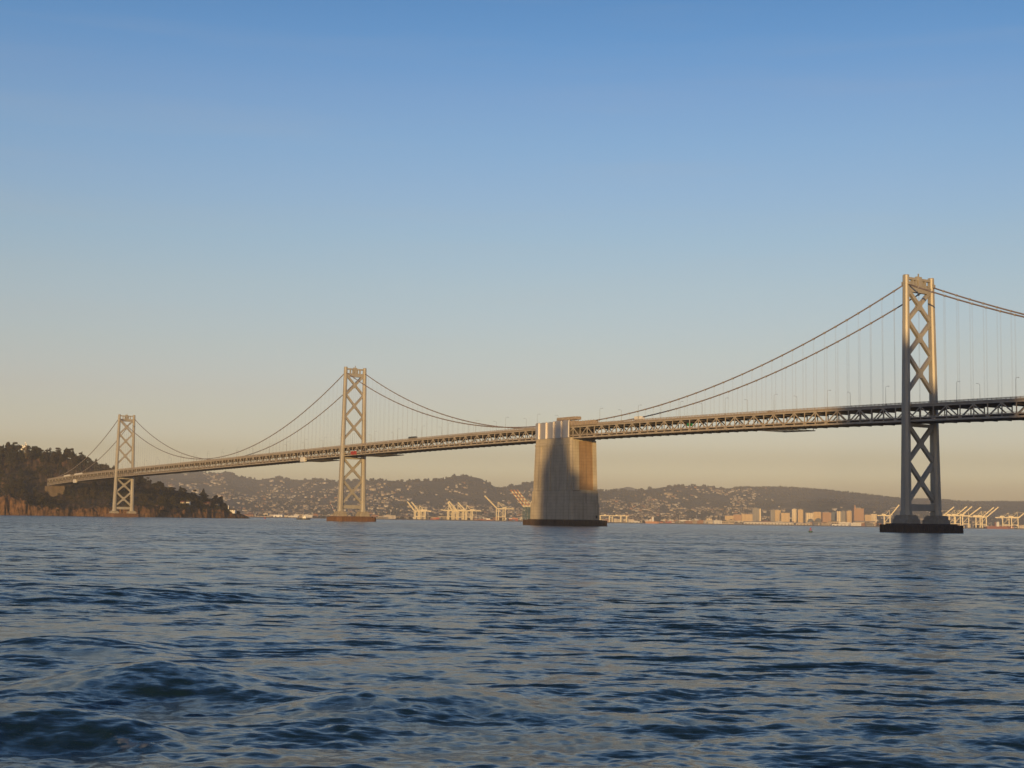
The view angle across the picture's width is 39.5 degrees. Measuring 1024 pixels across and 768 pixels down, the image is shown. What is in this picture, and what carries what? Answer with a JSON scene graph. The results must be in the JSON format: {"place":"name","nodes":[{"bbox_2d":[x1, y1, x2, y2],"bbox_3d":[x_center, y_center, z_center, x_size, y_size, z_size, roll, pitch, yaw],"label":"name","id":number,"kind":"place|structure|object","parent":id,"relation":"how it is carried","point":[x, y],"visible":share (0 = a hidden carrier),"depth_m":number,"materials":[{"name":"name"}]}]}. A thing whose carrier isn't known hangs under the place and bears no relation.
{"place":"outdoors","nodes":[
{"label":"outdoors","id":0,"kind":"place"},
{"bbox_2d":[0,452,249,518],"bbox_3d":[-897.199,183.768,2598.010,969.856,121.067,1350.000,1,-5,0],"label":"island","id":1,"kind":"structure","parent":0,"point":[8,506],"depth_m":2204.49,"materials":[{"name":"green plant"}]},
{"bbox_2d":[6,442,14,451],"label":"eucalyptus tree","id":2,"kind":"object","parent":1,"relation":"on","point":[9,447],"visible":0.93,"depth_m":2446.15,"materials":[{"name":"green plant"}]},
{"bbox_2d":[25,449,30,459],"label":"eucalyptus tree","id":3,"kind":"object","parent":1,"relation":"on","point":[27,453],"visible":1,"depth_m":2422.23,"materials":[{"name":"green plant"}]},
{"bbox_2d":[34,448,40,457],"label":"cypress tree","id":4,"kind":"object","parent":1,"relation":"on","point":[37,454],"visible":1,"depth_m":2444.87,"materials":[{"name":"green plant"}]},
{"bbox_2d":[103,481,108,489],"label":"cypress tree","id":5,"kind":"object","parent":1,"relation":"on","point":[106,487],"visible":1,"depth_m":2297.25,"materials":[{"name":"green plant"}]},
{"bbox_2d":[108,481,113,487],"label":"oak tree","id":6,"kind":"object","parent":1,"relation":"on","point":[111,483],"visible":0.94,"depth_m":2309.64,"materials":[{"name":"green plant"}]},
{"bbox_2d":[0,461,239,513],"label":"undergrowth","id":7,"kind":"object","parent":1,"relation":"on","point":[152,503],"visible":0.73,"depth_m":2231.09,"materials":[{"name":"green plant"}]},
{"bbox_2d":[156,481,163,488],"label":"oak tree","id":8,"kind":"object","parent":1,"relation":"on","point":[160,484],"visible":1,"depth_m":2348.69,"materials":[{"name":"green plant"}]},
{"bbox_2d":[200,493,208,497],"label":"oak tree","id":9,"kind":"object","parent":1,"relation":"on","point":[205,495],"visible":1,"depth_m":2369.55,"materials":[{"name":"green plant"}]},
{"bbox_2d":[0,515,1023,767],"bbox_3d":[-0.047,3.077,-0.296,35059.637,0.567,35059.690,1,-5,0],"label":"water","id":10,"kind":"structure","parent":0,"point":[214,643],"depth_m":36.67,"materials":[{"name":"blue liquid"}]},
{"bbox_2d":[296,515,310,519],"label":"workboat","id":11,"kind":"object","parent":10,"relation":"on","point":[303,518],"visible":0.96,"depth_m":2087.37,"materials":[{"name":"black paint"}]},
{"bbox_2d":[45,274,1023,532],"bbox_3d":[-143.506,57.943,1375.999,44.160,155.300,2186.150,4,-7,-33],"label":"suspension bridge","id":12,"kind":"structure","parent":10,"relation":"in","point":[565,492],"depth_m":1058.02,"materials":[{"name":"metal"}]},
{"bbox_2d":[73,479,92,482],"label":"maintenance platform","id":13,"kind":"structure","parent":12,"relation":"on","point":[74,481],"depth_m":2141.47,"materials":[{"name":"metal"}]},
{"bbox_2d":[300,457,339,461],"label":"maintenance platform","id":14,"kind":"structure","parent":12,"relation":"hanging from","point":[302,459],"depth_m":1460.89,"materials":[{"name":"metal"}]},
{"bbox_2d":[364,453,401,456],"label":"maintenance platform","id":15,"kind":"structure","parent":12,"relation":"hanging from","point":[384,455],"depth_m":1337.86,"materials":[{"name":"metal"}]},
{"bbox_2d":[634,416,644,420],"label":"truck","id":16,"kind":"object","parent":12,"relation":"on","point":[638,417],"visible":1,"depth_m":1004.69,"materials":[{"name":"white paint"}]},
{"bbox_2d":[761,427,814,431],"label":"maintenance platform","id":17,"kind":"structure","parent":12,"relation":"hanging from","point":[789,430],"depth_m":887.53,"materials":[{"name":"metal"}]},
{"bbox_2d":[645,517,658,523],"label":"ship","id":18,"kind":"object","parent":10,"relation":"on","point":[652,521],"visible":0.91,"depth_m":5997.03,"materials":[{"name":"red paint"}]},
{"bbox_2d":[986,522,1010,528],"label":"ship","id":19,"kind":"object","parent":10,"relation":"on","point":[996,526],"visible":0.94,"depth_m":5610.87,"materials":[{"name":"red paint"}]},
{"bbox_2d":[0,0,1023,501],"label":"sky","id":20,"kind":"structure","parent":0,"point":[508,212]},
{"bbox_2d":[144,472,1023,524],"bbox_3d":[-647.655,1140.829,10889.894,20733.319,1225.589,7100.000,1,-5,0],"label":"hills","id":21,"kind":"structure","parent":0,"point":[438,487],"depth_m":10152.53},
{"bbox_2d":[156,471,1023,527],"bbox_3d":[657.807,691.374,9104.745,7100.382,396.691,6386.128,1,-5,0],"label":"woods","id":22,"kind":"object","parent":21,"relation":"on","point":[511,486],"visible":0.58,"depth_m":9955.81,"materials":[{"name":"green plant"}]},
{"bbox_2d":[166,473,1023,525],"bbox_3d":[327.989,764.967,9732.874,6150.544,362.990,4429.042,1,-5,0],"label":"hillside housing","id":23,"kind":"object","parent":21,"relation":"on","point":[641,514],"visible":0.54,"depth_m":9069.91,"materials":[{"name":"beige brick"}]},
{"bbox_2d":[617,487,637,490],"bbox_3d":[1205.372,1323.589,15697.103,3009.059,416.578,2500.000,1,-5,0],"label":"mountain","id":24,"kind":"structure","parent":0,"point":[630,488],"depth_m":16265.70,"materials":[{"name":"grey"}]},
{"bbox_2d":[257,517,1023,528],"bbox_3d":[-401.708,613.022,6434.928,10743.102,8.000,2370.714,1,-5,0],"label":"land","id":25,"kind":"structure","parent":0,"point":[617,522],"depth_m":6009.16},
{"bbox_2d":[383,515,395,518],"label":"town building","id":26,"kind":"structure","parent":25,"relation":"on","point":[392,516],"depth_m":5974.89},
{"bbox_2d":[407,501,422,518],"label":"port crane","id":27,"kind":"object","parent":25,"relation":"on","point":[415,512],"visible":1,"depth_m":5881.34,"materials":[{"name":"white metal"}]},
{"bbox_2d":[411,502,430,518],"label":"port crane","id":28,"kind":"object","parent":25,"relation":"on","point":[424,511],"visible":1,"depth_m":5878.03,"materials":[{"name":"white metal"}]},
{"bbox_2d":[441,506,455,519],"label":"port crane","id":29,"kind":"object","parent":25,"relation":"on","point":[448,511],"visible":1,"depth_m":5849.66,"materials":[{"name":"white metal"}]},
{"bbox_2d":[447,502,464,519],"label":"port crane","id":30,"kind":"object","parent":25,"relation":"on","point":[453,511],"visible":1,"depth_m":5844.91,"materials":[{"name":"white metal"}]},
{"bbox_2d":[448,501,465,519],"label":"port crane","id":31,"kind":"object","parent":25,"relation":"on","point":[462,510],"visible":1,"depth_m":5841.17,"materials":[{"name":"white metal"}]},
{"bbox_2d":[458,502,480,519],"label":"port crane","id":32,"kind":"object","parent":25,"relation":"on","point":[470,510],"visible":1,"depth_m":5837.48,"materials":[{"name":"white metal"}]},
{"bbox_2d":[484,495,513,520],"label":"port crane","id":33,"kind":"object","parent":25,"relation":"on","point":[502,512],"visible":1,"depth_m":5805.75,"materials":[{"name":"white metal"}]},
{"bbox_2d":[510,490,529,520],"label":"port crane","id":34,"kind":"object","parent":25,"relation":"on","point":[524,515],"visible":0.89,"depth_m":5770.77,"materials":[{"name":"white metal"}]},
{"bbox_2d":[513,490,530,519],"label":"port crane","id":35,"kind":"object","parent":25,"relation":"on","point":[528,516],"visible":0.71,"depth_m":5768.23,"materials":[{"name":"white metal"}]},
{"bbox_2d":[517,490,531,518],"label":"port crane","id":36,"kind":"object","parent":25,"relation":"on","point":[525,501],"visible":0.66,"depth_m":5767.14,"materials":[{"name":"white metal"}]},
{"bbox_2d":[713,520,721,523],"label":"town building","id":37,"kind":"structure","parent":25,"relation":"on","point":[717,521],"depth_m":6287.77,"materials":[{"name":"white paint"}]},
{"bbox_2d":[724,516,732,520],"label":"city block","id":38,"kind":"structure","parent":25,"relation":"on","point":[727,518],"depth_m":6971.05,"materials":[{"name":"beige concrete"}]},
{"bbox_2d":[732,514,740,520],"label":"city block","id":39,"kind":"structure","parent":25,"relation":"on","point":[736,517],"depth_m":7120.50,"materials":[{"name":"brick"}]},
{"bbox_2d":[740,514,752,520],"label":"city block","id":40,"kind":"structure","parent":25,"relation":"on","point":[746,517],"depth_m":7170.40,"materials":[{"name":"beige concrete"}]},
{"bbox_2d":[751,508,758,520],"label":"tower block","id":41,"kind":"structure","parent":25,"relation":"on","point":[755,512],"depth_m":7271.94,"materials":[{"name":"grey concrete"}]},
{"bbox_2d":[743,521,793,524],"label":"shed","id":42,"kind":"structure","parent":25,"relation":"on","point":[768,523],"depth_m":6331.56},
{"bbox_2d":[770,510,774,521],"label":"tower block","id":43,"kind":"structure","parent":25,"relation":"on","point":[772,515],"depth_m":7271.11,"materials":[{"name":"grey concrete"}]},
{"bbox_2d":[775,509,780,521],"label":"tower block","id":44,"kind":"structure","parent":25,"relation":"on","point":[777,514],"depth_m":7321.43,"materials":[{"name":"beige concrete"}]},
{"bbox_2d":[780,513,789,521],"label":"tower block","id":45,"kind":"structure","parent":25,"relation":"on","point":[784,517],"depth_m":7170.89,"materials":[{"name":"beige concrete"}]},
{"bbox_2d":[792,508,796,521],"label":"tower block","id":46,"kind":"structure","parent":25,"relation":"on","point":[794,514],"depth_m":7221.94,"materials":[{"name":"beige concrete"}]},
{"bbox_2d":[797,509,802,522],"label":"tower block","id":47,"kind":"structure","parent":25,"relation":"on","point":[799,515],"depth_m":7231.95,"materials":[{"name":"beige concrete"}]},
{"bbox_2d":[795,523,811,524],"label":"shed","id":48,"kind":"structure","parent":25,"relation":"on","point":[803,523],"depth_m":6251.97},
{"bbox_2d":[805,513,813,522],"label":"tower block","id":49,"kind":"structure","parent":25,"relation":"on","point":[808,517],"depth_m":7071.69,"materials":[{"name":"white paint"}]},
{"bbox_2d":[812,512,820,520],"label":"tower block","id":50,"kind":"structure","parent":25,"relation":"on","point":[816,516],"depth_m":7171.82,"materials":[{"name":"white paint"}]},
{"bbox_2d":[812,521,821,524],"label":"town building","id":51,"kind":"structure","parent":25,"relation":"on","point":[816,522],"depth_m":6231.44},
{"bbox_2d":[821,512,830,522],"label":"tower block","id":52,"kind":"structure","parent":25,"relation":"on","point":[825,516],"depth_m":7122.09,"materials":[{"name":"brick"}]},
{"bbox_2d":[831,512,835,520],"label":"tower block","id":53,"kind":"structure","parent":25,"relation":"on","point":[833,516],"depth_m":7271.08,"materials":[{"name":"grey concrete"}]},
{"bbox_2d":[828,521,838,523],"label":"town building","id":54,"kind":"structure","parent":25,"relation":"on","point":[834,522],"depth_m":6337.51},
{"bbox_2d":[836,511,840,521],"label":"tower block","id":55,"kind":"structure","parent":25,"relation":"on","point":[838,515],"depth_m":7122.43,"materials":[{"name":"beige concrete"}]},
{"bbox_2d":[830,524,849,525],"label":"shed","id":56,"kind":"structure","parent":25,"relation":"on","point":[839,524],"depth_m":6171.25,"materials":[{"name":"white paint"}]},
{"bbox_2d":[841,511,845,521],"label":"tower block","id":57,"kind":"structure","parent":25,"relation":"on","point":[843,516],"depth_m":7221.36,"materials":[{"name":"grey concrete"}]},
{"bbox_2d":[846,510,851,522],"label":"tower block","id":58,"kind":"structure","parent":25,"relation":"on","point":[848,515],"depth_m":7172.09,"materials":[{"name":"beige concrete"}]},
{"bbox_2d":[850,522,860,525],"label":"town building","id":59,"kind":"structure","parent":25,"relation":"on","point":[855,524],"depth_m":6149.81,"materials":[{"name":"white paint"}]},
{"bbox_2d":[852,505,863,521],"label":"tower block","id":60,"kind":"structure","parent":25,"relation":"on","point":[857,514],"depth_m":7073.92,"materials":[{"name":"brick"}]},
{"bbox_2d":[854,521,874,525],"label":"shed","id":61,"kind":"structure","parent":25,"relation":"on","point":[873,522],"depth_m":6272.85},
{"bbox_2d":[864,515,870,520],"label":"tower block","id":62,"kind":"structure","parent":25,"relation":"on","point":[867,517],"depth_m":7171.26,"materials":[{"name":"beige concrete"}]},
{"bbox_2d":[870,514,876,522],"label":"tower block","id":63,"kind":"structure","parent":25,"relation":"on","point":[873,517],"depth_m":7270.89,"materials":[{"name":"beige concrete"}]},
{"bbox_2d":[877,505,898,523],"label":"port crane","id":64,"kind":"object","parent":25,"relation":"on","point":[889,516],"visible":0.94,"depth_m":6042.40,"materials":[{"name":"white metal"}]},
{"bbox_2d":[942,506,966,523],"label":"port crane","id":65,"kind":"object","parent":25,"relation":"on","point":[955,516],"visible":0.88,"depth_m":5835.46,"materials":[{"name":"white metal"}]},
{"bbox_2d":[947,506,971,525],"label":"port crane","id":66,"kind":"object","parent":25,"relation":"on","point":[959,516],"visible":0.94,"depth_m":5818.37,"materials":[{"name":"white metal"}]},
{"bbox_2d":[955,507,980,527],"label":"port crane","id":67,"kind":"object","parent":25,"relation":"on","point":[962,515],"visible":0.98,"depth_m":5790.75,"materials":[{"name":"white metal"}]},
{"bbox_2d":[969,507,993,527],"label":"port crane","id":68,"kind":"object","parent":25,"relation":"on","point":[976,522],"visible":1,"depth_m":5744.19,"materials":[{"name":"white metal"}]},
{"bbox_2d":[973,507,998,527],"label":"port crane","id":69,"kind":"object","parent":25,"relation":"on","point":[981,516],"visible":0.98,"depth_m":5728.56,"materials":[{"name":"white metal"}]},
{"bbox_2d":[995,513,1010,526],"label":"port crane","id":70,"kind":"object","parent":25,"relation":"on","point":[1002,517],"visible":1,"depth_m":5656.74,"materials":[{"name":"white metal"}]},
{"bbox_2d":[1004,512,1023,527],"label":"port crane","id":71,"kind":"object","parent":25,"relation":"on","point":[1011,517],"visible":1,"depth_m":5621.90,"materials":[{"name":"white metal"}]}
]}

